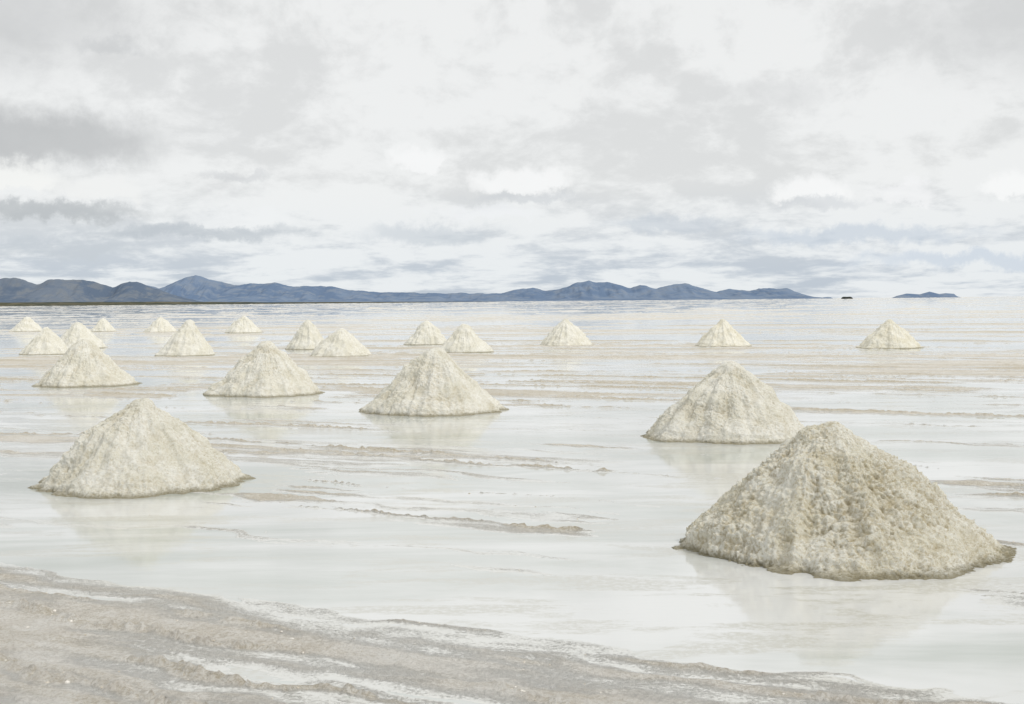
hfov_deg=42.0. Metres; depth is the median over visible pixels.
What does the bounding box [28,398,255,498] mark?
salt pile
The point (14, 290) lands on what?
mountain range
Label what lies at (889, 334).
salt pile
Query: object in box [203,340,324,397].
salt pile
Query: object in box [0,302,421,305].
shoreland
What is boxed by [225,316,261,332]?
salt pile
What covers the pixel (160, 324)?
salt pile
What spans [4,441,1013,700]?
salt clods
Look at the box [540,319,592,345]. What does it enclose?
salt pile
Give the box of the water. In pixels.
[0,296,1023,703]
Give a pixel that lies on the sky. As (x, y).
(814, 148)
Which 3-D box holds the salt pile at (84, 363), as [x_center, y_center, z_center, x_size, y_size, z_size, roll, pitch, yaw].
[-13.903,0.332,43.612,3.572,1.535,3.616,-1,2,0]
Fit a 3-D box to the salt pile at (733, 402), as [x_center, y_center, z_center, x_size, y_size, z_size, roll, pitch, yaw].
[4.127,0.919,25.415,3.532,1.491,3.546,-1,2,0]
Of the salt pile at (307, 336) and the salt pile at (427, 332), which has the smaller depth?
the salt pile at (307, 336)
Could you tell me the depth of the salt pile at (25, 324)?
132.78 m
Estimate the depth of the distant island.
7976.60 m
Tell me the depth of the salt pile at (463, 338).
67.93 m
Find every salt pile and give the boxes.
[9,317,41,331]
[19,327,67,354]
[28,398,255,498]
[32,339,140,387]
[60,322,106,347]
[91,318,116,331]
[143,317,176,331]
[155,319,214,355]
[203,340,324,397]
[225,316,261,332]
[285,319,323,349]
[311,328,370,356]
[359,347,508,416]
[403,320,446,344]
[440,324,493,352]
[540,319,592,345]
[641,361,804,444]
[671,421,1016,581]
[695,319,750,346]
[855,319,923,348]
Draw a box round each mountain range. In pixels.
[0,278,199,302]
[147,275,832,301]
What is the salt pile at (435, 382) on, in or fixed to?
on the salt flat ground
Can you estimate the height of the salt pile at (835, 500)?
1.401 m
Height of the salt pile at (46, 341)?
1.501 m
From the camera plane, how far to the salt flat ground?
12.62 m
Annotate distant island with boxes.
[893,292,957,297]
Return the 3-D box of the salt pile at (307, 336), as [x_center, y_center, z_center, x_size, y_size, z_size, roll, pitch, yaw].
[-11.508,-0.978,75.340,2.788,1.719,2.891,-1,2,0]
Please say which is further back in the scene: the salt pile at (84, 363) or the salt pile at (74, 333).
the salt pile at (74, 333)
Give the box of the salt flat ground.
[0,296,1023,703]
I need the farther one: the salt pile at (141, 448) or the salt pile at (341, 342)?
the salt pile at (341, 342)
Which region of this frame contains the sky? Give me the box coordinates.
[0,0,1023,297]
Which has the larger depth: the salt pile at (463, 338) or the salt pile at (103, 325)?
the salt pile at (103, 325)
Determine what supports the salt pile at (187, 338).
on the salt flat ground
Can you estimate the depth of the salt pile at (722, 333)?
73.00 m

